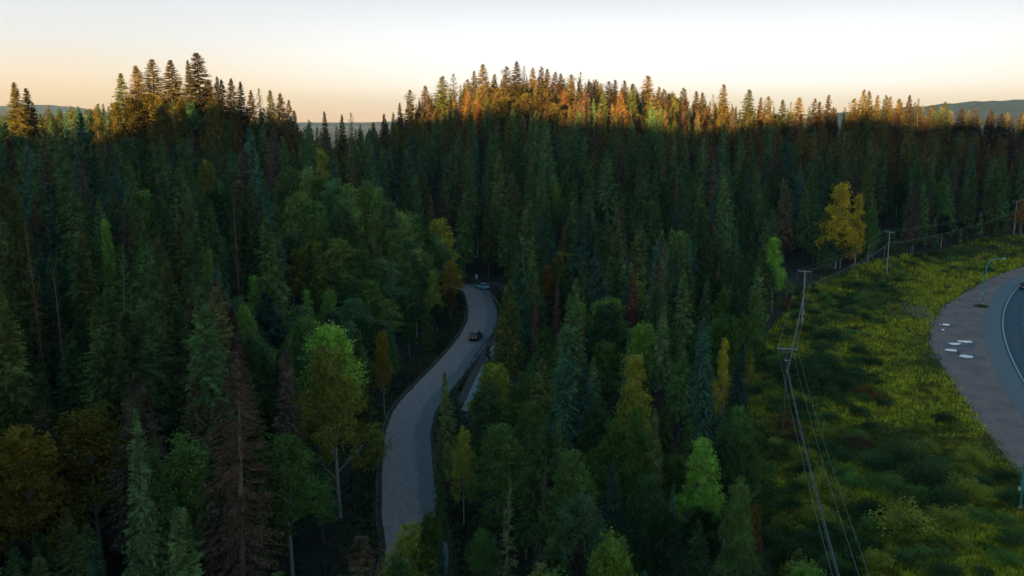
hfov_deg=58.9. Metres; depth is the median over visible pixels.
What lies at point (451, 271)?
aspen tree
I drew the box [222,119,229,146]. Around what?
aspen tree
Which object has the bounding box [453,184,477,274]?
spruce tree
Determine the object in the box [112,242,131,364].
spruce tree
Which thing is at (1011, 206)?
aspen tree
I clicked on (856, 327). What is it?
bush
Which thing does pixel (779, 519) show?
bush
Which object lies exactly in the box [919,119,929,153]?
spruce tree
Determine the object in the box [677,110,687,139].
spruce tree
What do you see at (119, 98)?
spruce tree
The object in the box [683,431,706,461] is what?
aspen tree
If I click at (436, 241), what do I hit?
aspen tree
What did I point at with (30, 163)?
spruce tree
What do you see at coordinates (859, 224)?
aspen tree
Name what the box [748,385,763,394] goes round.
bush
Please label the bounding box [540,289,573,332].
aspen tree
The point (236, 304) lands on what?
aspen tree
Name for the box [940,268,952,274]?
bush
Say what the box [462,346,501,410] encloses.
gravel bank
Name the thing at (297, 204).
aspen tree
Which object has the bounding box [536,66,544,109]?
spruce tree
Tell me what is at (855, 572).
bush
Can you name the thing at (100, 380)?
spruce tree
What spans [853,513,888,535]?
bush
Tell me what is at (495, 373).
aspen tree
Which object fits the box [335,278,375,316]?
aspen tree
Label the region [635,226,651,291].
spruce tree
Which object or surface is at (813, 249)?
spruce tree
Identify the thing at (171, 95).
spruce tree
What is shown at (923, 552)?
bush
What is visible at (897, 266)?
bush
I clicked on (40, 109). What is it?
hills
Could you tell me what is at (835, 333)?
bush
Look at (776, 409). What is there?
bush
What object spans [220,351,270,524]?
spruce tree
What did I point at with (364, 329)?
aspen tree
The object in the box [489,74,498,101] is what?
spruce tree
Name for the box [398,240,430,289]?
aspen tree
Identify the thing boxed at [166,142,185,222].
spruce tree
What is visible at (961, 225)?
aspen tree
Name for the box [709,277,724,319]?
aspen tree
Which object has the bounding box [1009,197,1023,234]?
aspen tree
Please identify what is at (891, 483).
bush
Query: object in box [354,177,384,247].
aspen tree
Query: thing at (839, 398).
bush
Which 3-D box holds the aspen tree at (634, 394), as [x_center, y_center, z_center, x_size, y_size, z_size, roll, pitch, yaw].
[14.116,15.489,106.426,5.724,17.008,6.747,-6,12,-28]
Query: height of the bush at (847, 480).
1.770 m
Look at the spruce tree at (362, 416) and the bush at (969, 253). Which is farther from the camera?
the bush at (969, 253)
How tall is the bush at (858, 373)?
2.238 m
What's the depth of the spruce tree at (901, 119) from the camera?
409.03 m
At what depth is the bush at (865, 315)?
193.25 m
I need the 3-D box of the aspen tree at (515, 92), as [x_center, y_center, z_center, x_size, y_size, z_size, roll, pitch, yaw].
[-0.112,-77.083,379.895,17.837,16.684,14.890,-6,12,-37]
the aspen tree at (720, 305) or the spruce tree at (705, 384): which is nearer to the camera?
the spruce tree at (705, 384)
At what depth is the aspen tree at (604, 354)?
131.34 m
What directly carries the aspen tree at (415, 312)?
on the ground at (310, 538)
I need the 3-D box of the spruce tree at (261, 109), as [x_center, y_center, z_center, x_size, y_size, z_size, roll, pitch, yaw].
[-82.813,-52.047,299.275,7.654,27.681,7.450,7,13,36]
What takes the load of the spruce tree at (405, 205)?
on the ground at (310, 538)
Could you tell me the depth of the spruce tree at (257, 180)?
193.08 m
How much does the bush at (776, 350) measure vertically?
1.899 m
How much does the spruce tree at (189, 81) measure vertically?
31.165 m
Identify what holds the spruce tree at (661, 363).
on the ground at (310, 538)
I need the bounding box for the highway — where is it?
[1000,283,1023,385]
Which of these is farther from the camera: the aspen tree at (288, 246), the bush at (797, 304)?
the bush at (797, 304)
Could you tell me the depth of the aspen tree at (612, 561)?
65.76 m
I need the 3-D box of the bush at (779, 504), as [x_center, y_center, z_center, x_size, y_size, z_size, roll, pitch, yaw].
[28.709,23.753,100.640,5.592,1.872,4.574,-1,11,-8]
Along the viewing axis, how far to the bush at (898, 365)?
156.98 m
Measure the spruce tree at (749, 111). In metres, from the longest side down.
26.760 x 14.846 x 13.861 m
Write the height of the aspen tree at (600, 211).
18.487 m
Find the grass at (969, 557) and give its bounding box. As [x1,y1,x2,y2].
[747,233,1023,575]
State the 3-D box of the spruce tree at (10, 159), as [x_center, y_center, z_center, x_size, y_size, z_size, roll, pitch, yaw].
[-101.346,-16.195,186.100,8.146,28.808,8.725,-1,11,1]
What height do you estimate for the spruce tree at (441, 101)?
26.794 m
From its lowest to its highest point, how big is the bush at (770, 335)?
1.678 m
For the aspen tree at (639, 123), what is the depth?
370.67 m
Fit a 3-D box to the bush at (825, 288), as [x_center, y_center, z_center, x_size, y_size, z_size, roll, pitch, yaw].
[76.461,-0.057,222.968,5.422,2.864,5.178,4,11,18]
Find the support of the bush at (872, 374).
on the ground at (310, 538)
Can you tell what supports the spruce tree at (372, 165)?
on the ground at (310, 538)
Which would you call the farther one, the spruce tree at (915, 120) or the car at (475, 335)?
the spruce tree at (915, 120)
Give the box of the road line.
[1002,285,1023,380]
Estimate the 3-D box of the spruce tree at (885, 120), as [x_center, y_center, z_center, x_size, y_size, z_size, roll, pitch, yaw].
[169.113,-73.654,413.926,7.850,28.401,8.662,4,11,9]
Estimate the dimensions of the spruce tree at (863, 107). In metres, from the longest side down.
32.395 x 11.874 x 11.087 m
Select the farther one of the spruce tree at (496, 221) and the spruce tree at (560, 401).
the spruce tree at (496, 221)
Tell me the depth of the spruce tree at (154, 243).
126.46 m
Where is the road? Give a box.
[382,284,496,574]
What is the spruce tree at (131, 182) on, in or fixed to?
on the ground at (310, 538)
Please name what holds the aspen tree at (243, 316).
on the ground at (310, 538)
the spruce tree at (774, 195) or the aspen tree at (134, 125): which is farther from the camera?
the spruce tree at (774, 195)
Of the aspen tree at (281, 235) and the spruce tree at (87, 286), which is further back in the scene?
the aspen tree at (281, 235)
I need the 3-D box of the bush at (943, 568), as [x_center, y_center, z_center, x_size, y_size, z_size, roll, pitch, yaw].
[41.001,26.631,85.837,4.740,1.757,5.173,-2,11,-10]
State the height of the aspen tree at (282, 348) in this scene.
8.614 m
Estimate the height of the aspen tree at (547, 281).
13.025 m
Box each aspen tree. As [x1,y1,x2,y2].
[0,113,11,138]
[0,125,8,160]
[0,423,88,571]
[2,133,37,172]
[15,399,132,573]
[25,255,82,370]
[89,107,113,175]
[99,214,122,308]
[105,99,125,159]
[118,93,149,157]
[126,188,159,235]
[132,90,158,155]
[138,429,233,559]
[145,92,182,171]
[146,100,179,162]
[171,97,193,160]
[180,101,202,146]
[194,119,227,153]
[195,159,218,210]
[196,101,228,165]
[202,247,215,301]
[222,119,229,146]
[225,295,264,338]
[227,107,243,166]
[232,303,269,352]
[234,135,266,173]
[240,333,281,414]
[246,274,261,321]
[247,392,292,457]
[254,432,340,575]
[260,344,300,396]
[263,233,294,280]
[266,165,311,227]
[276,313,320,383]
[277,340,297,368]
[277,342,356,464]
[278,188,328,292]
[278,344,394,518]
[281,242,336,300]
[282,230,319,306]
[285,304,321,332]
[292,319,368,457]
[298,166,316,224]
[299,200,334,295]
[300,288,317,325]
[305,139,330,170]
[307,173,330,244]
[310,239,330,301]
[313,148,330,192]
[317,289,344,327]
[319,177,352,273]
[319,237,366,305]
[319,310,344,332]
[321,202,368,273]
[329,183,366,271]
[332,246,385,316]
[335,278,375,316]
[337,298,375,332]
[340,319,372,371]
[342,278,394,328]
[345,208,373,277]
[352,316,376,350]
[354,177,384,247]
[362,213,394,313]
[364,184,389,258]
[366,298,405,335]
[370,327,393,415]
[371,257,410,303]
[375,227,415,307]
[375,519,439,575]
[376,198,406,296]
[379,276,430,325]
[385,208,427,308]
[385,550,412,575]
[397,286,441,309]
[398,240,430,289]
[398,301,437,342]
[398,323,421,356]
[402,210,436,286]
[409,215,446,287]
[409,254,442,295]
[410,508,448,575]
[423,268,445,326]
[425,233,449,276]
[427,217,460,280]
[430,304,446,330]
[432,246,467,293]
[438,259,464,311]
[442,287,458,318]
[449,424,479,524]
[458,380,512,476]
[461,420,547,540]
[463,361,520,438]
[464,527,496,575]
[466,213,485,256]
[469,360,512,411]
[470,422,525,512]
[482,98,517,134]
[485,87,512,113]
[491,287,538,333]
[499,115,515,138]
[506,85,524,109]
[506,371,544,449]
[509,92,541,128]
[509,104,520,117]
[510,399,553,508]
[515,338,533,384]
[520,94,548,119]
[522,356,553,383]
[527,487,615,575]
[528,565,567,575]
[532,445,610,574]
[537,174,561,230]
[540,102,567,129]
[540,264,555,319]
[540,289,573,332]
[549,184,565,239]
[549,249,573,288]
[552,325,567,353]
[567,312,598,366]
[570,401,622,514]
[574,302,629,379]
[575,300,589,369]
[577,340,623,397]
[581,526,637,575]
[584,370,620,421]
[584,418,655,526]
[586,203,612,239]
[587,299,602,363]
[591,296,631,349]
[592,161,601,191]
[607,350,653,480]
[608,261,649,322]
[613,349,659,404]
[614,471,680,558]
[615,328,636,367]
[617,320,656,390]
[619,403,650,527]
[621,550,655,575]
[628,114,648,141]
[642,283,672,391]
[651,328,692,403]
[657,452,691,512]
[663,234,668,248]
[664,91,678,114]
[666,229,695,273]
[668,454,720,519]
[673,435,727,563]
[680,334,697,387]
[680,419,691,448]
[680,503,727,562]
[681,181,705,211]
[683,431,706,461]
[694,418,787,526]
[699,317,732,396]
[706,124,720,142]
[706,311,752,412]
[707,424,758,547]
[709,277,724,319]
[709,287,732,326]
[710,338,732,428]
[714,473,755,575]
[717,404,752,438]
[717,527,764,575]
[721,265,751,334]
[721,517,740,574]
[729,317,748,349]
[729,351,763,387]
[739,289,767,375]
[744,119,759,143]
[744,504,762,569]
[745,262,784,311]
[746,229,767,260]
[748,247,782,299]
[766,235,787,312]
[782,556,826,575]
[814,181,861,268]
[819,239,840,261]
[835,232,854,267]
[846,192,866,263]
[858,207,881,263]
[877,229,896,256]
[890,181,907,215]
[902,218,928,250]
[903,167,926,217]
[926,181,948,216]
[929,214,955,246]
[957,215,977,233]
[964,117,983,139]
[1006,190,1021,227]
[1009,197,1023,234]
[1016,130,1023,150]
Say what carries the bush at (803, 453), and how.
on the ground at (310, 538)
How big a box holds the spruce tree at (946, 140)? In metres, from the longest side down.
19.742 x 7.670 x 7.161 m
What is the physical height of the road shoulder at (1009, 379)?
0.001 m
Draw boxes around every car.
[468,330,482,340]
[475,283,489,289]
[1019,281,1023,288]
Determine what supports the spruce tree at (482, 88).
on the ground at (310, 538)
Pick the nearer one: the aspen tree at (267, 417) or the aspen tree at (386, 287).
the aspen tree at (267, 417)
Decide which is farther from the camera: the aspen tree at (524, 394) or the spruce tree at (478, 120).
the spruce tree at (478, 120)
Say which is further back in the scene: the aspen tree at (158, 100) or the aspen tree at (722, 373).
the aspen tree at (158, 100)
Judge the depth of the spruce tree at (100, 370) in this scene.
85.92 m
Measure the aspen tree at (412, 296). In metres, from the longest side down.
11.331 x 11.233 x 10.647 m
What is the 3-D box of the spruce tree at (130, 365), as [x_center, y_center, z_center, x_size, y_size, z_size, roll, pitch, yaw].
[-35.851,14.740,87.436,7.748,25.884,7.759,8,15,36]
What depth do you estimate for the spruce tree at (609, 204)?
248.40 m
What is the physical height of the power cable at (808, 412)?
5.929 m
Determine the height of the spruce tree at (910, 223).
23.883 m
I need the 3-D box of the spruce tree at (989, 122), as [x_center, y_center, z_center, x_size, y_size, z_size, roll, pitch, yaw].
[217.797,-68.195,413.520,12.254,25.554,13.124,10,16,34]
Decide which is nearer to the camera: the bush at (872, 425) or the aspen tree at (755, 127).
the bush at (872, 425)
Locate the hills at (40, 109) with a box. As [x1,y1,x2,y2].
[0,105,391,126]
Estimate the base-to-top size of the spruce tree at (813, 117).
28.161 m
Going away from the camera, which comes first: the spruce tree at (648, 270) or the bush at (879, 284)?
the spruce tree at (648, 270)
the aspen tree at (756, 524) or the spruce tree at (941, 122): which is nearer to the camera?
the aspen tree at (756, 524)
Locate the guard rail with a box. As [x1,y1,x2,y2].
[463,289,500,375]
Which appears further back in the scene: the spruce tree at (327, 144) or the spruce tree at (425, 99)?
the spruce tree at (425, 99)
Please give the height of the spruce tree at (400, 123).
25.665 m
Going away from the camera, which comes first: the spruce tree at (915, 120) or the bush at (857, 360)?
the bush at (857, 360)
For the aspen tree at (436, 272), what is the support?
on the ground at (310, 538)
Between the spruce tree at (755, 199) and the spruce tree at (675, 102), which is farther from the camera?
the spruce tree at (675, 102)
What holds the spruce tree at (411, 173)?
on the ground at (310, 538)
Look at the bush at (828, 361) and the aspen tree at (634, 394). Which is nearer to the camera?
the aspen tree at (634, 394)
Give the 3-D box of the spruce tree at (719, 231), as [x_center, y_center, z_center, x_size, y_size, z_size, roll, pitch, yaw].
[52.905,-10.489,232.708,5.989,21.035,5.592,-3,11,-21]
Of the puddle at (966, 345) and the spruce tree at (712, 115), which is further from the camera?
the spruce tree at (712, 115)
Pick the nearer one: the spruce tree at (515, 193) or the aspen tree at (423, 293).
the aspen tree at (423, 293)
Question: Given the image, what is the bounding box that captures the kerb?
[375,306,465,572]
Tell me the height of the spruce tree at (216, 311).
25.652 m
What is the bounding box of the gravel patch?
[900,302,934,323]
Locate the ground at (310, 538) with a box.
[0,114,1023,575]
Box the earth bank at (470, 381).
[458,329,501,406]
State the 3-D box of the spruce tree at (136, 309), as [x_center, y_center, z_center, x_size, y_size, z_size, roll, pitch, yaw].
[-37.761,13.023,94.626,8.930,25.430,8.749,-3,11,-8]
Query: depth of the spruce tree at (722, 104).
395.42 m
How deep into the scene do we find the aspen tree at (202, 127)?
270.78 m
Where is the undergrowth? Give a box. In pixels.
[283,276,554,575]
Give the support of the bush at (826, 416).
on the ground at (310, 538)
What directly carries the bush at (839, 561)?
on the ground at (310, 538)
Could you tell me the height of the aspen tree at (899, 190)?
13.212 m
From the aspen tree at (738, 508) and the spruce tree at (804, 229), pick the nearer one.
the aspen tree at (738, 508)
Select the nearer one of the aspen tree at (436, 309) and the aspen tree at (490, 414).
the aspen tree at (490, 414)
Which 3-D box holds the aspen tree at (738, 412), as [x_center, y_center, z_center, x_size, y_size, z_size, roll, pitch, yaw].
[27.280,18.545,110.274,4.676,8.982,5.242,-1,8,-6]
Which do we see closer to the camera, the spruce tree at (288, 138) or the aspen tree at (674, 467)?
the aspen tree at (674, 467)
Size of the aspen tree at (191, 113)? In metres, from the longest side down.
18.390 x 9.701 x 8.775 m
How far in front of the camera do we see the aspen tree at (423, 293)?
190.91 m
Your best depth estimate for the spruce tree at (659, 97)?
395.02 m
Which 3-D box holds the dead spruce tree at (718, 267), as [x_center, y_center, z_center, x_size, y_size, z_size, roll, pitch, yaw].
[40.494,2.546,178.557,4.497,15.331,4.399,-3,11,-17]
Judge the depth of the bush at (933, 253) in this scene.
279.03 m
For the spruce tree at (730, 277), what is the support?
on the ground at (310, 538)
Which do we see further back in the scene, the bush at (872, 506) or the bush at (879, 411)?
the bush at (879, 411)
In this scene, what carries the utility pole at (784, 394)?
on the ground at (310, 538)
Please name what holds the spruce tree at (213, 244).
on the ground at (310, 538)
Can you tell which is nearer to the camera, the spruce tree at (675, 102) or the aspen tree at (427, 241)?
the aspen tree at (427, 241)
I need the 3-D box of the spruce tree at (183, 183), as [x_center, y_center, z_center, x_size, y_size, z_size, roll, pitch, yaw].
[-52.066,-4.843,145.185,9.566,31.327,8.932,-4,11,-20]
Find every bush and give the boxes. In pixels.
[747,396,766,407]
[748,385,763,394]
[750,379,781,391]
[751,436,774,452]
[753,462,780,478]
[754,360,768,367]
[756,351,848,394]
[758,347,778,356]
[760,493,799,514]
[761,351,787,365]
[761,392,791,407]
[762,532,823,565]
[764,513,796,530]
[765,331,781,339]
[765,403,786,416]
[768,436,783,445]
[773,345,785,353]
[774,438,800,452]
[777,415,802,428]
[778,296,797,307]
[778,326,797,334]
[778,349,794,361]
[778,550,820,575]
[779,350,852,379]
[781,428,807,443]
[781,479,810,495]
[781,495,802,509]
[786,396,808,405]
[787,290,802,297]
[787,343,802,352]
[787,391,807,400]
[787,397,820,413]
[787,445,818,461]
[788,312,810,319]
[788,523,809,533]
[789,459,823,476]
[790,301,809,309]
[790,409,820,422]
[790,525,840,552]
[791,284,806,291]
[793,424,812,433]
[793,467,838,494]
[793,499,842,521]
[794,296,809,303]
[798,323,816,331]
[802,388,820,398]
[803,307,822,314]
[803,321,857,344]
[804,293,814,300]
[805,281,817,287]
[805,287,823,294]
[805,314,832,326]
[805,347,837,361]
[806,518,838,538]
[807,437,840,451]
[807,549,862,575]
[808,340,837,353]
[808,549,824,561]
[816,283,832,292]
[818,409,842,423]
[818,455,832,462]
[821,298,841,305]
[822,308,847,321]
[822,495,851,509]
[824,348,845,359]
[825,482,850,497]
[826,445,862,463]
[829,469,875,491]
[830,547,860,566]
[831,462,856,478]
[832,394,849,402]
[833,399,852,407]
[833,525,863,540]
[834,371,861,389]
[837,305,860,314]
[840,428,871,438]
[840,431,877,449]
[840,535,863,551]
[842,297,858,304]
[842,355,863,365]
[842,566,863,575]
[844,363,865,374]
[845,326,860,332]
[845,367,871,380]
[845,391,871,402]
[846,328,860,335]
[846,383,876,396]
[846,494,893,522]
[847,290,860,295]
[847,303,861,308]
[847,342,873,354]
[847,403,870,416]
[849,263,861,268]
[851,280,865,287]
[853,289,870,300]
[853,445,898,475]
[853,469,920,499]
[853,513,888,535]
[855,307,872,315]
[856,546,900,570]
[857,341,874,347]
[858,312,873,319]
[859,496,950,541]
[860,536,886,550]
[861,419,882,431]
[862,356,885,367]
[863,414,873,418]
[865,372,879,378]
[865,390,892,401]
[867,271,882,278]
[867,314,887,325]
[868,376,887,384]
[870,276,882,282]
[871,408,884,414]
[873,281,890,287]
[874,395,895,408]
[874,436,937,472]
[882,255,898,260]
[883,544,906,555]
[885,287,898,292]
[886,252,900,258]
[886,302,902,311]
[886,453,968,490]
[887,550,923,571]
[889,490,945,516]
[890,264,902,270]
[890,361,905,367]
[891,276,906,282]
[894,271,910,277]
[894,531,921,546]
[904,260,918,266]
[904,541,939,561]
[906,482,933,496]
[911,251,924,258]
[912,437,940,454]
[920,258,933,263]
[920,558,966,575]
[923,481,972,510]
[923,502,974,535]
[923,534,946,545]
[927,250,937,256]
[928,409,962,425]
[929,542,958,563]
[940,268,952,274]
[941,471,994,504]
[945,532,977,553]
[946,265,962,269]
[950,249,968,254]
[951,443,990,468]
[952,461,973,473]
[957,505,995,525]
[961,250,977,255]
[968,474,999,489]
[972,562,997,575]
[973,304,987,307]
[979,542,996,551]
[979,546,1023,568]
[980,266,997,272]
[986,464,1021,484]
[987,481,1023,507]
[987,509,1022,527]
[993,523,1023,539]
[994,529,1023,549]
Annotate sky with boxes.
[0,0,1023,121]
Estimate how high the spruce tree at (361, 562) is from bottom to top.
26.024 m
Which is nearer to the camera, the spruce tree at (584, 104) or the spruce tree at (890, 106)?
the spruce tree at (584, 104)
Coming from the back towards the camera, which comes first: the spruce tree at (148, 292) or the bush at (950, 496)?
the spruce tree at (148, 292)
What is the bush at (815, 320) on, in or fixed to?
on the ground at (310, 538)
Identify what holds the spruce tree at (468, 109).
on the ground at (310, 538)
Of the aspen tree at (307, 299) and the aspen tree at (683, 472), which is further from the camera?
the aspen tree at (307, 299)
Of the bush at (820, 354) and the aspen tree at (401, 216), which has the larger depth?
the aspen tree at (401, 216)
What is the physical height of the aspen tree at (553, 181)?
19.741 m
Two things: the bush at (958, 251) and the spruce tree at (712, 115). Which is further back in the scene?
the spruce tree at (712, 115)
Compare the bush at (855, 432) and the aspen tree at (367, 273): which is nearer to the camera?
the bush at (855, 432)
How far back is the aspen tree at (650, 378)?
124.61 m
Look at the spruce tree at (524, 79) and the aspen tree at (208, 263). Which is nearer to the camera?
the aspen tree at (208, 263)
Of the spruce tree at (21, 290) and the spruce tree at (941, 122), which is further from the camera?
the spruce tree at (941, 122)
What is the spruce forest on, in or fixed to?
on the ground at (310, 538)
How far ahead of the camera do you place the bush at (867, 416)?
130.56 m
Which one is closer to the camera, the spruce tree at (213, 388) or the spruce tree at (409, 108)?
the spruce tree at (213, 388)
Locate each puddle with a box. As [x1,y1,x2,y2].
[936,323,955,327]
[942,348,964,353]
[943,340,978,347]
[953,352,985,360]
[960,355,972,357]
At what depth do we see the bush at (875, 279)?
236.72 m
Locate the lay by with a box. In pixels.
[468,282,508,291]
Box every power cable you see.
[778,200,1016,575]
[787,210,1016,575]
[788,223,986,574]
[792,206,1004,573]
[797,201,1019,575]
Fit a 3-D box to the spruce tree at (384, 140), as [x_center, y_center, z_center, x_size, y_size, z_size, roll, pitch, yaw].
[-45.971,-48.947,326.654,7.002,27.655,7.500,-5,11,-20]
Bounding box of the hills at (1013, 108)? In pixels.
[783,100,1023,135]
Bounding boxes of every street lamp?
[981,258,1005,303]
[1016,462,1023,508]
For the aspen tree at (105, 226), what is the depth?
136.05 m
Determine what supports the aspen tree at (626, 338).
on the ground at (310, 538)
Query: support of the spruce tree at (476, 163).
on the ground at (310, 538)
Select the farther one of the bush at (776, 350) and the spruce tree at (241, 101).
the spruce tree at (241, 101)
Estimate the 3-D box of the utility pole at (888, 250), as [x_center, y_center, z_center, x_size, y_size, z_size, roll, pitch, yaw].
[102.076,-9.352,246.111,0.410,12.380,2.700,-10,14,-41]
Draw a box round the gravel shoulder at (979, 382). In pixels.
[926,266,1023,471]
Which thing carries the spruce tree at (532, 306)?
on the ground at (310, 538)
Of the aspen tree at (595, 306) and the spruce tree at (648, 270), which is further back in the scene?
the spruce tree at (648, 270)
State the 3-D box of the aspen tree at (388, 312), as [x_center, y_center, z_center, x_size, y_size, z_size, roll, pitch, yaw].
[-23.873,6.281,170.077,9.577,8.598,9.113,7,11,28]
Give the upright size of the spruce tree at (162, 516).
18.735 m
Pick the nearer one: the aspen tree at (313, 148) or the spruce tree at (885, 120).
the aspen tree at (313, 148)
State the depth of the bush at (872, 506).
98.78 m
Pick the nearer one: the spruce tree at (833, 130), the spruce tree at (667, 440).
the spruce tree at (667, 440)
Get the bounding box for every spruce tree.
[0,139,32,238]
[0,199,64,385]
[0,286,53,468]
[2,82,36,157]
[2,282,45,436]
[20,88,46,173]
[20,137,55,249]
[23,216,54,431]
[24,532,63,575]
[26,401,89,570]
[29,227,65,401]
[48,253,68,418]
[52,181,71,260]
[53,152,95,298]
[53,507,90,575]
[58,307,95,415]
[62,237,106,345]
[67,238,108,370]
[71,113,109,223]
[71,297,125,551]
[79,524,108,575]
[87,344,120,420]
[87,550,99,575]
[90,196,120,296]
[99,371,178,561]
[104,311,174,490]
[110,73,131,126]
[111,253,154,366]
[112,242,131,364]
[113,197,136,293]
[113,311,131,406]
[118,154,149,271]
[119,294,186,505]
[119,408,168,575]
[124,66,149,127]
[124,210,145,322]
[127,193,162,292]
[132,225,178,368]
[136,59,169,140]
[142,301,185,438]
[144,437,192,575]
[147,229,178,323]
[155,311,184,424]
[158,60,186,126]
[160,507,204,575]
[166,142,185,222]
[166,160,209,291]
[169,299,209,441]
[171,207,206,308]
[175,53,229,136]
[177,305,229,483]
[177,377,220,571]
[180,60,201,154]
[180,287,237,558]
[197,202,237,301]
[198,344,290,575]
[202,82,226,130]
[207,287,257,412]
[212,77,227,119]
[213,369,299,571]
[217,80,228,120]
[220,306,250,395]
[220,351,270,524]
[222,78,245,136]
[224,173,249,301]
[234,139,263,260]
[237,81,248,131]
[237,128,269,240]
[240,220,263,302]
[242,90,260,147]
[243,339,278,485]
[248,141,270,226]
[249,210,293,349]
[252,291,293,351]
[254,88,268,138]
[257,192,294,301]
[263,90,282,157]
[265,139,277,193]
[269,349,310,533]
[274,93,290,150]
[279,100,299,171]
[287,110,304,171]
[300,244,324,323]
[321,111,331,168]
[336,535,384,575]
[337,115,347,174]
[344,113,355,173]
[348,330,376,439]
[363,134,383,192]
[363,325,382,384]
[371,123,380,173]
[377,113,393,163]
[377,144,393,212]
[384,326,400,380]
[388,112,401,167]
[396,103,406,149]
[396,154,414,221]
[398,141,423,217]
[402,90,418,133]
[416,85,434,123]
[424,102,431,141]
[429,148,445,216]
[430,76,458,127]
[431,420,449,543]
[432,371,461,493]
[434,180,451,246]
[437,539,447,575]
[442,73,462,120]
[442,131,452,190]
[447,159,466,234]
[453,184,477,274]
[460,79,472,113]
[461,87,474,129]
[468,71,481,110]
[469,133,482,198]
[471,64,493,111]
[474,101,485,141]
[479,197,498,276]
[484,148,508,262]
[484,194,503,269]
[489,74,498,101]
[491,283,525,409]
[494,479,519,575]
[495,202,510,271]
[498,66,514,101]
[501,177,524,265]
[502,224,518,285]
[508,193,540,327]
[508,241,533,367]
[509,61,526,95]
[511,406,555,572]
[522,65,528,92]
[524,358,556,475]
[525,68,540,103]
[525,280,543,356]
[526,117,544,196]
[527,325,556,417]
[528,307,538,358]
[529,460,548,571]
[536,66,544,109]
[536,121,556,183]
[540,69,555,100]
[542,340,584,474]
[546,72,565,108]
[549,283,562,359]
[553,73,568,107]
[555,215,564,252]
[555,255,575,325]
[556,88,573,125]
[559,278,588,394]
[562,192,580,256]
[564,74,579,113]
[565,367,597,468]
[567,537,589,575]
[571,255,592,320]
[575,72,583,102]
[578,160,599,225]
[579,88,590,123]
[581,81,598,113]
[585,228,609,315]
[586,249,610,361]
[586,359,606,451]
[591,117,603,167]
[592,79,601,111]
[593,151,621,239]
[594,91,610,125]
[597,81,616,120]
[602,460,626,548]
[604,222,629,322]
[607,80,619,118]
[613,92,629,132]
[615,80,629,115]
[618,185,636,260]
[621,84,644,117]
[624,86,639,132]
[624,260,641,328]
[625,124,640,192]
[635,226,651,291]
[636,75,661,123]
[640,408,667,550]
[647,306,672,416]
[653,87,663,123]
[654,399,680,489]
[657,483,682,575]
[660,89,671,119]
[660,160,667,217]
[662,340,693,442]
[662,362,677,432]
[667,99,681,128]
[669,162,681,231]
[670,269,695,358]
[673,265,700,338]
[676,88,692,125]
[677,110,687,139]
[680,317,720,437]
[681,518,711,575]
[689,91,700,127]
[689,394,703,462]
[690,178,709,241]
[691,237,714,320]
[694,92,712,127]
[694,276,714,348]
[700,107,710,142]
[707,212,714,247]
[708,94,716,125]
[709,207,725,266]
[710,167,735,264]
[711,263,724,299]
[712,84,731,144]
[719,343,751,429]
[720,232,736,298]
[727,107,739,141]
[733,159,747,220]
[735,89,761,138]
[746,165,762,233]
[752,249,772,323]
[754,97,763,142]
[759,96,774,136]
[766,168,780,226]
[767,142,783,195]
[773,181,797,252]
[774,100,790,155]
[778,136,797,208]
[782,101,793,155]
[784,97,809,142]
[790,112,799,151]
[791,168,804,231]
[793,183,812,258]
[804,200,822,262]
[807,99,817,134]
[811,102,825,146]
[815,115,829,155]
[819,237,833,273]
[820,95,832,140]
[826,107,839,153]
[842,98,859,136]
[852,110,868,153]
[853,89,868,131]
[857,155,878,232]
[863,91,876,131]
[869,95,882,134]
[872,143,889,217]
[878,95,889,129]
[883,96,893,134]
[889,98,909,137]
[891,112,899,157]
[897,142,909,195]
[901,181,922,252]
[904,95,915,134]
[913,99,923,141]
[917,180,931,243]
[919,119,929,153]
[920,105,938,142]
[935,101,951,146]
[935,180,956,243]
[941,128,951,159]
[949,108,971,146]
[949,154,961,231]
[959,181,975,239]
[964,109,982,147]
[965,154,979,216]
[973,139,984,189]
[978,167,1000,233]
[979,110,999,153]
[981,126,995,164]
[988,155,1012,228]
[994,113,1008,146]
[1005,116,1020,149]
[1005,128,1016,171]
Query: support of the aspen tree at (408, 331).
on the ground at (310, 538)
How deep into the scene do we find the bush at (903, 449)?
113.36 m
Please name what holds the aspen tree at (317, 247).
on the ground at (310, 538)
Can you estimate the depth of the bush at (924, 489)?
104.18 m
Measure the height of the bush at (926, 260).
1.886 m
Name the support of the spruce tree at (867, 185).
on the ground at (310, 538)
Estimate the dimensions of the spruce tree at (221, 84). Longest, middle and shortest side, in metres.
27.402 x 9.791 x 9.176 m
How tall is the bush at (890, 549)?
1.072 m
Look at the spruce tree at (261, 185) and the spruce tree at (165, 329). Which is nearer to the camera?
the spruce tree at (165, 329)
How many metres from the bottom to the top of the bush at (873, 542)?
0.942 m
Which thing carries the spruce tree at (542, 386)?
on the ground at (310, 538)
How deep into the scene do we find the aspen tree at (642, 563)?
76.17 m
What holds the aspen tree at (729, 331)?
on the ground at (310, 538)
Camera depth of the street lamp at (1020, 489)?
100.36 m
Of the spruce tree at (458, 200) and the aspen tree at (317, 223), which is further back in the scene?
the spruce tree at (458, 200)
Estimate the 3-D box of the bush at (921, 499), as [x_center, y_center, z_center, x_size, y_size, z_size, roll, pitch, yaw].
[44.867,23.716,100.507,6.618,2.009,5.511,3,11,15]
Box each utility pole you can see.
[777,346,797,430]
[798,269,811,324]
[885,231,894,272]
[1013,201,1020,234]
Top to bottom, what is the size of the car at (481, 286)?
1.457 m
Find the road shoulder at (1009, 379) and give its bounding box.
[982,274,1023,419]
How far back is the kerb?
110.31 m
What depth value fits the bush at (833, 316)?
192.53 m
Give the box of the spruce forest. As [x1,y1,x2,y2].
[0,77,1023,575]

